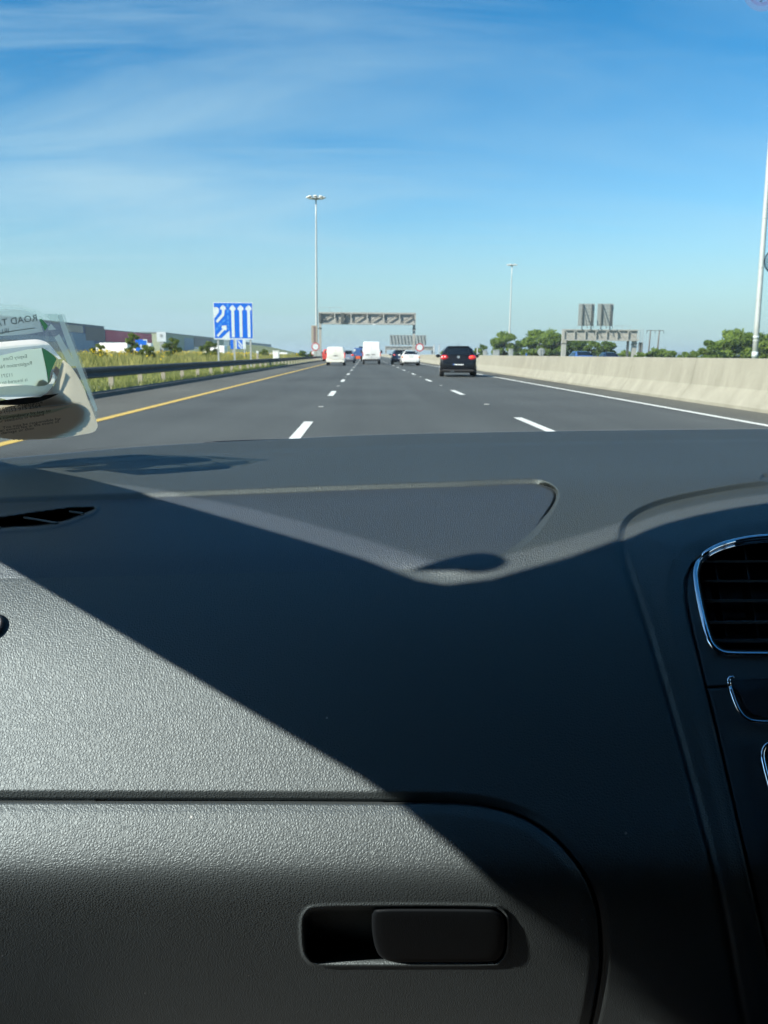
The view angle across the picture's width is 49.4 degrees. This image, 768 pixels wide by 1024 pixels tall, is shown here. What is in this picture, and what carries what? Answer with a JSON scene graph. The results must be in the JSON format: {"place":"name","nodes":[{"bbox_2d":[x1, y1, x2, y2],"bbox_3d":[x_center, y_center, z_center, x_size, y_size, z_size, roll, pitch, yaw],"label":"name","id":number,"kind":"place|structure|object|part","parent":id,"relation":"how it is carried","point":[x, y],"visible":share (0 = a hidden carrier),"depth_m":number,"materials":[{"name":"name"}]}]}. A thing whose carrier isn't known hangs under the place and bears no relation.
{"place":"outdoors","nodes":[
{"label":"outdoors","id":0,"kind":"place"},
{"bbox_2d":[0,359,317,399],"bbox_3d":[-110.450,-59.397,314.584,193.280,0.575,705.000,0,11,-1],"label":"grass verge","id":1,"kind":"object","parent":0,"point":[272,363],"depth_m":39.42,"materials":[{"name":"green plant"}]},
{"bbox_2d":[0,315,104,352],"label":"warehouse","id":2,"kind":"structure","parent":1,"relation":"on","point":[63,336],"depth_m":232.76,"materials":[{"name":"grey metal"}]},
{"bbox_2d":[65,324,82,332],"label":"dark window","id":3,"kind":"structure","parent":2,"relation":"in","point":[68,328],"depth_m":245.76,"materials":[{"name":"black glass"}]},
{"bbox_2d":[89,344,107,357],"bbox_3d":[-22.026,-12.000,64.403,1.242,2.064,1.175,3,11,12],"label":"young tree","id":4,"kind":"object","parent":1,"relation":"on","point":[99,347],"visible":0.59,"depth_m":64.21,"materials":[{"name":"green plant"}]},
{"bbox_2d":[96,343,112,351],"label":"parked van","id":5,"kind":"object","parent":1,"relation":"on","point":[107,346],"visible":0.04,"depth_m":219.04,"materials":[{"name":"white paint"}]},
{"bbox_2d":[110,343,131,352],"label":"parked van","id":6,"kind":"object","parent":1,"relation":"on","point":[118,346],"visible":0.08,"depth_m":216.51,"materials":[{"name":"white paint"}]},
{"bbox_2d":[104,329,151,342],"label":"showroom","id":7,"kind":"structure","parent":1,"relation":"on","point":[114,336],"depth_m":291.44,"materials":[{"name":"purple metal"}]},
{"bbox_2d":[124,333,139,355],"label":"young tree","id":8,"kind":"object","parent":1,"relation":"on","point":[130,341],"visible":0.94,"depth_m":75.87,"materials":[{"name":"green plant"}]},
{"bbox_2d":[135,339,146,351],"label":"direction sign","id":9,"kind":"object","parent":1,"relation":"on","point":[142,342],"visible":0.36,"depth_m":93.55,"materials":[{"name":"metal"}]},
{"bbox_2d":[138,344,155,359],"bbox_3d":[-18.334,-11.928,64.483,1.525,2.006,1.653,0,11,-1],"label":"young tree","id":10,"kind":"object","parent":1,"relation":"on","point":[148,349],"visible":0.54,"depth_m":64.25,"materials":[{"name":"green plant"}]},
{"bbox_2d":[157,332,165,351],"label":"sign tower","id":11,"kind":"structure","parent":1,"relation":"on","point":[161,337],"depth_m":321.38,"materials":[{"name":"metal"}]},
{"bbox_2d":[161,337,181,358],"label":"young tree","id":12,"kind":"object","parent":1,"relation":"on","point":[173,347],"visible":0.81,"depth_m":81.79,"materials":[{"name":"green plant"}]},
{"bbox_2d":[43,348,300,368],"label":"tall weeds","id":13,"kind":"object","parent":1,"relation":"on","point":[77,359],"visible":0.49,"depth_m":59.37,"materials":[{"name":"green plant"}]},
{"bbox_2d":[63,349,298,359],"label":"wildflowers","id":14,"kind":"object","parent":1,"relation":"on","point":[102,351],"visible":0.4,"depth_m":84.62,"materials":[{"name":"plant"}]},
{"bbox_2d":[139,332,223,351],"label":"warehouse","id":15,"kind":"structure","parent":1,"relation":"on","point":[188,342],"depth_m":398.67,"materials":[{"name":"grey"}]},
{"bbox_2d":[46,356,322,388],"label":"crash barrier","id":16,"kind":"object","parent":1,"relation":"on","point":[110,372],"visible":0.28,"depth_m":30.23,"materials":[{"name":"grey metal"}]},
{"bbox_2d":[198,341,219,357],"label":"young tree","id":17,"kind":"object","parent":1,"relation":"on","point":[207,346],"visible":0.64,"depth_m":89.46,"materials":[{"name":"green plant"}]},
{"bbox_2d":[206,345,226,352],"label":"parked van","id":18,"kind":"object","parent":1,"relation":"on","point":[222,349],"visible":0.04,"depth_m":185.03,"materials":[{"name":"white paint"}]},
{"bbox_2d":[213,302,253,366],"bbox_3d":[-11.236,-13.178,62.507,2.934,4.857,0.180,0,11,-1],"label":"lane sign","id":19,"kind":"object","parent":1,"relation":"on","point":[233,321],"visible":0.94,"depth_m":62.24,"materials":[{"name":"blue metal"}]},
{"bbox_2d":[230,340,245,355],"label":"direction sign","id":20,"kind":"object","parent":1,"relation":"on","point":[240,344],"visible":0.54,"depth_m":102.62,"materials":[{"name":"metal"}]},
{"bbox_2d":[259,349,268,356],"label":"young tree","id":21,"kind":"object","parent":1,"relation":"on","point":[263,351],"visible":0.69,"depth_m":127.11,"materials":[{"name":"green plant"}]},
{"bbox_2d":[273,351,279,357],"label":"roadside cabinet","id":22,"kind":"object","parent":1,"relation":"on","point":[275,354],"visible":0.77,"depth_m":105.84,"materials":[{"name":"white metal"}]},
{"bbox_2d":[296,350,306,356],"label":"bush","id":23,"kind":"object","parent":1,"relation":"on","point":[301,353],"visible":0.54,"depth_m":166.29,"materials":[{"name":"green plant"}]},
{"bbox_2d":[311,325,317,355],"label":"message cabinet","id":24,"kind":"object","parent":1,"relation":"on","point":[314,333],"visible":0.85,"depth_m":138.72,"materials":[{"name":"metal"}]},
{"bbox_2d":[311,343,319,355],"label":"round sign","id":25,"kind":"object","parent":1,"relation":"on","point":[315,347],"visible":0.98,"depth_m":137.15,"materials":[{"name":"white metal"}]},
{"bbox_2d":[306,195,325,355],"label":"light mast","id":26,"kind":"object","parent":1,"relation":"on","point":[316,197],"visible":0.87,"depth_m":160.11,"materials":[{"name":"metal"}]},
{"bbox_2d":[317,350,321,359],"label":"roadside cabinet","id":27,"kind":"object","parent":1,"relation":"on","point":[319,352],"visible":0.74,"depth_m":136.36,"materials":[{"name":"metal"}]},
{"bbox_2d":[318,307,415,350],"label":"overhead gantry","id":28,"kind":"object","parent":1,"relation":"on","point":[360,318],"visible":0.96,"depth_m":139.61,"materials":[{"name":"metal"}]},
{"bbox_2d":[177,345,306,354],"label":"green hill","id":29,"kind":"structure","parent":0,"point":[255,348],"depth_m":372.76,"materials":[{"name":"green plant"}]},
{"bbox_2d":[0,357,767,457],"bbox_3d":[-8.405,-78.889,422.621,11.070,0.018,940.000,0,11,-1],"label":"road","id":30,"kind":"structure","parent":0,"point":[385,396],"depth_m":15.98,"materials":[{"name":"grey asphalt"}]},
{"bbox_2d":[0,360,325,441],"bbox_3d":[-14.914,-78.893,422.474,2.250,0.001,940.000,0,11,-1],"label":"hard shoulder","id":31,"kind":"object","parent":30,"relation":"attached to","point":[102,407],"visible":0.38,"depth_m":22.90},
{"bbox_2d":[86,359,325,399],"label":"kerb","id":32,"kind":"structure","parent":31,"relation":"on","point":[104,393],"depth_m":27.57,"materials":[{"name":"concrete"}]},
{"bbox_2d":[322,349,326,360],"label":"red van","id":33,"kind":"object","parent":31,"relation":"on","point":[324,355],"visible":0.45,"depth_m":119.74,"materials":[{"name":"red paint"}]},
{"bbox_2d":[325,346,347,364],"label":"white van","id":34,"kind":"object","parent":30,"relation":"on","point":[335,353],"visible":1,"depth_m":78.56,"materials":[{"name":"beige paint"}]},
{"bbox_2d":[339,350,356,362],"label":"hatchback","id":35,"kind":"object","parent":30,"relation":"on","point":[350,356],"visible":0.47,"depth_m":98.32,"materials":[{"name":"silver metal"}]},
{"bbox_2d":[354,347,362,360],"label":"lorry","id":36,"kind":"object","parent":30,"relation":"on","point":[358,353],"visible":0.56,"depth_m":122.16,"materials":[{"name":"blue paint"}]},
{"bbox_2d":[360,341,381,363],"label":"white van","id":37,"kind":"object","parent":30,"relation":"on","point":[371,351],"visible":0.99,"depth_m":89.38,"materials":[{"name":"paint"}]},
{"bbox_2d":[0,429,767,1023],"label":"car","id":38,"kind":"object","parent":30,"relation":"on","point":[426,729],"visible":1,"depth_m":0.72,"materials":[{"name":"plastic"}]},
{"bbox_2d":[0,315,97,439],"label":"document holder","id":39,"kind":"object","parent":38,"relation":"in","point":[36,404],"visible":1,"depth_m":1.00,"materials":[{"name":"beige paper"}]},
{"bbox_3d":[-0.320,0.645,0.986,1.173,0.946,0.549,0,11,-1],"label":"glovebox door","id":40,"kind":"part","parent":38,"relation":"part of","materials":[{"name":"plastic"}]},
{"bbox_2d":[389,350,405,363],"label":"hatchback","id":41,"kind":"object","parent":30,"relation":"on","point":[395,357],"visible":0.55,"depth_m":91.60,"materials":[{"name":"blue paint"}]},
{"bbox_2d":[398,351,420,365],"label":"saloon","id":42,"kind":"object","parent":30,"relation":"on","point":[409,357],"visible":0.98,"depth_m":80.79,"materials":[{"name":"white paint"}]},
{"bbox_2d":[404,351,416,353],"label":"rear window","id":43,"kind":"structure","parent":42,"relation":"in","point":[406,352],"depth_m":81.55,"materials":[{"name":"grey glass"}]},
{"bbox_2d":[436,343,478,376],"bbox_3d":[3.828,-7.928,43.483,2.285,1.658,4.345,1,11,4],"label":"hatchback","id":44,"kind":"object","parent":30,"relation":"on","point":[458,359],"visible":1,"depth_m":41.49,"materials":[{"name":"black paint"}]},
{"bbox_3d":[3.714,-8.014,41.640,1.346,0.405,0.373,1,11,4],"label":"rear window","id":45,"kind":"part","parent":44,"relation":"part of","materials":[{"name":"black glass"}]},
{"bbox_2d":[0,0,767,354],"label":"sky","id":46,"kind":"structure","parent":0,"point":[161,160],"materials":[{"name":"blue"}]},
{"bbox_2d":[381,356,767,424],"bbox_3d":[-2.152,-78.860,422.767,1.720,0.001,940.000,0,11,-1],"label":"verge strip","id":47,"kind":"object","parent":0,"point":[752,416],"visible":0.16,"depth_m":20.58,"materials":[{"name":"concrete"}]},
{"bbox_2d":[416,343,423,353],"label":"round sign","id":48,"kind":"object","parent":47,"relation":"on","point":[419,347],"visible":0.98,"depth_m":123.77,"materials":[{"name":"white metal"}]},
{"bbox_2d":[381,354,767,413],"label":"concrete barrier","id":49,"kind":"object","parent":47,"relation":"on","point":[738,383],"visible":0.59,"depth_m":23.19,"materials":[{"name":"beige concrete"}]},
{"label":"ground","id":50,"kind":"structure","parent":0,"visible":0},
{"bbox_2d":[224,340,270,346],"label":"warehouse","id":51,"kind":"structure","parent":50,"relation":"on","point":[226,342],"depth_m":619.59,"materials":[{"name":"grey"}]},
{"bbox_2d":[385,335,432,354],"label":"overhead gantry","id":52,"kind":"object","parent":50,"relation":"on","point":[395,340],"visible":0.85,"depth_m":353.25,"materials":[{"name":"metal"}]},
{"bbox_2d":[473,348,481,354],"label":"broadleaf tree","id":53,"kind":"object","parent":50,"relation":"on","point":[479,351],"visible":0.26,"depth_m":226.02,"materials":[{"name":"green plant"}]},
{"bbox_2d":[479,344,487,354],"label":"broadleaf tree","id":54,"kind":"object","parent":50,"relation":"on","point":[483,347],"visible":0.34,"depth_m":235.68,"materials":[{"name":"green plant"}]},
{"bbox_2d":[493,350,499,354],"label":"roadside cabinet","id":55,"kind":"object","parent":50,"relation":"on","point":[496,352],"visible":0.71,"depth_m":114.29,"materials":[{"name":"grey metal"}]},
{"bbox_2d":[490,331,518,355],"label":"broadleaf tree","id":56,"kind":"object","parent":50,"relation":"on","point":[501,341],"visible":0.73,"depth_m":220.08,"materials":[{"name":"green plant"}]},
{"bbox_2d":[507,264,516,352],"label":"light mast","id":57,"kind":"object","parent":50,"relation":"on","point":[510,299],"visible":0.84,"depth_m":282.40,"materials":[{"name":"metal"}]},
{"bbox_2d":[513,340,526,355],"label":"broadleaf tree","id":58,"kind":"object","parent":50,"relation":"on","point":[519,344],"visible":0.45,"depth_m":230.22,"materials":[{"name":"green plant"}]},
{"bbox_2d":[520,327,556,355],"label":"broadleaf tree","id":59,"kind":"object","parent":50,"relation":"on","point":[535,338],"visible":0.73,"depth_m":214.41,"materials":[{"name":"green plant"}]},
{"bbox_2d":[546,332,568,355],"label":"broadleaf tree","id":60,"kind":"object","parent":50,"relation":"on","point":[555,343],"visible":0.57,"depth_m":210.75,"materials":[{"name":"green plant"}]},
{"bbox_2d":[566,341,586,355],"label":"broadleaf tree","id":61,"kind":"object","parent":50,"relation":"on","point":[576,345],"visible":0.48,"depth_m":219.88,"materials":[{"name":"green plant"}]},
{"bbox_2d":[583,341,600,356],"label":"broadleaf tree","id":62,"kind":"object","parent":50,"relation":"on","point":[591,345],"visible":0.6,"depth_m":225.42,"materials":[{"name":"green plant"}]},
{"bbox_2d":[561,304,642,356],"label":"overhead gantry","id":63,"kind":"object","parent":50,"relation":"on","point":[586,314],"visible":0.83,"depth_m":182.09,"materials":[{"name":"metal"}]},
{"bbox_2d":[596,341,616,356],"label":"broadleaf tree","id":64,"kind":"object","parent":50,"relation":"on","point":[607,346],"visible":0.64,"depth_m":221.28,"materials":[{"name":"green plant"}]},
{"bbox_2d":[598,352,621,356],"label":"oncoming car","id":65,"kind":"object","parent":50,"relation":"on","point":[607,354],"visible":0.41,"depth_m":94.36,"materials":[{"name":"blue paint"}]},
{"bbox_2d":[617,349,630,356],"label":"broadleaf tree","id":66,"kind":"object","parent":50,"relation":"on","point":[622,353],"visible":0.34,"depth_m":207.31,"materials":[{"name":"green plant"}]},
{"bbox_2d":[633,352,645,356],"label":"bush","id":67,"kind":"object","parent":50,"relation":"on","point":[641,354],"visible":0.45,"depth_m":172.78,"materials":[{"name":"green plant"}]},
{"bbox_2d":[646,330,663,350],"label":"power pole","id":68,"kind":"object","parent":50,"relation":"on","point":[650,338],"visible":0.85,"depth_m":236.55,"materials":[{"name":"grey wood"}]},
{"bbox_2d":[645,347,666,356],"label":"broadleaf tree","id":69,"kind":"object","parent":50,"relation":"on","point":[656,352],"visible":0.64,"depth_m":186.81,"materials":[{"name":"green plant"}]},
{"bbox_2d":[664,350,676,357],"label":"broadleaf tree","id":70,"kind":"object","parent":50,"relation":"on","point":[670,353],"visible":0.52,"depth_m":182.80,"materials":[{"name":"green plant"}]},
{"bbox_2d":[677,351,690,357],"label":"bush","id":71,"kind":"object","parent":50,"relation":"on","point":[685,354],"visible":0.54,"depth_m":172.81,"materials":[{"name":"green plant"}]},
{"bbox_2d":[689,350,699,357],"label":"bush","id":72,"kind":"object","parent":50,"relation":"on","point":[694,354],"visible":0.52,"depth_m":173.06,"materials":[{"name":"green plant"}]},
{"bbox_2d":[697,339,722,357],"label":"broadleaf tree","id":73,"kind":"object","parent":50,"relation":"on","point":[710,345],"visible":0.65,"depth_m":157.80,"materials":[{"name":"green plant"}]},
{"bbox_2d":[715,328,752,357],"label":"broadleaf tree","id":74,"kind":"object","parent":50,"relation":"on","point":[733,340],"visible":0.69,"depth_m":161.19,"materials":[{"name":"green plant"}]},
{"bbox_2d":[739,332,767,354],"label":"broadleaf tree","id":75,"kind":"object","parent":50,"relation":"on","point":[761,337],"visible":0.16,"depth_m":164.84,"materials":[{"name":"green plant"}]},
{"bbox_2d":[751,146,767,358],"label":"light mast","id":76,"kind":"object","parent":50,"relation":"on","point":[759,284],"visible":0.87,"depth_m":79.73,"materials":[{"name":"metal"}]},
{"bbox_2d":[758,334,767,358],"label":"broadleaf tree","id":77,"kind":"object","parent":50,"relation":"on","point":[763,346],"visible":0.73,"depth_m":160.00,"materials":[{"name":"green plant"}]},
{"label":"opposite road","id":78,"kind":"structure","parent":0,"visible":0},
{"bbox_2d":[508,349,512,355],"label":"roadside cabinet","id":79,"kind":"object","parent":78,"relation":"on","point":[510,352],"visible":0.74,"depth_m":112.36,"materials":[{"name":"grey metal"}]},
{"bbox_2d":[537,348,544,355],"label":"round sign","id":80,"kind":"object","parent":78,"relation":"on","point":[540,351],"visible":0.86,"depth_m":118.35,"materials":[{"name":"metal"}]},
{"bbox_2d":[569,351,596,356],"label":"oncoming car","id":81,"kind":"object","parent":78,"relation":"on","point":[582,353],"visible":0.27,"depth_m":74.52,"materials":[{"name":"blue paint"}]}
]}

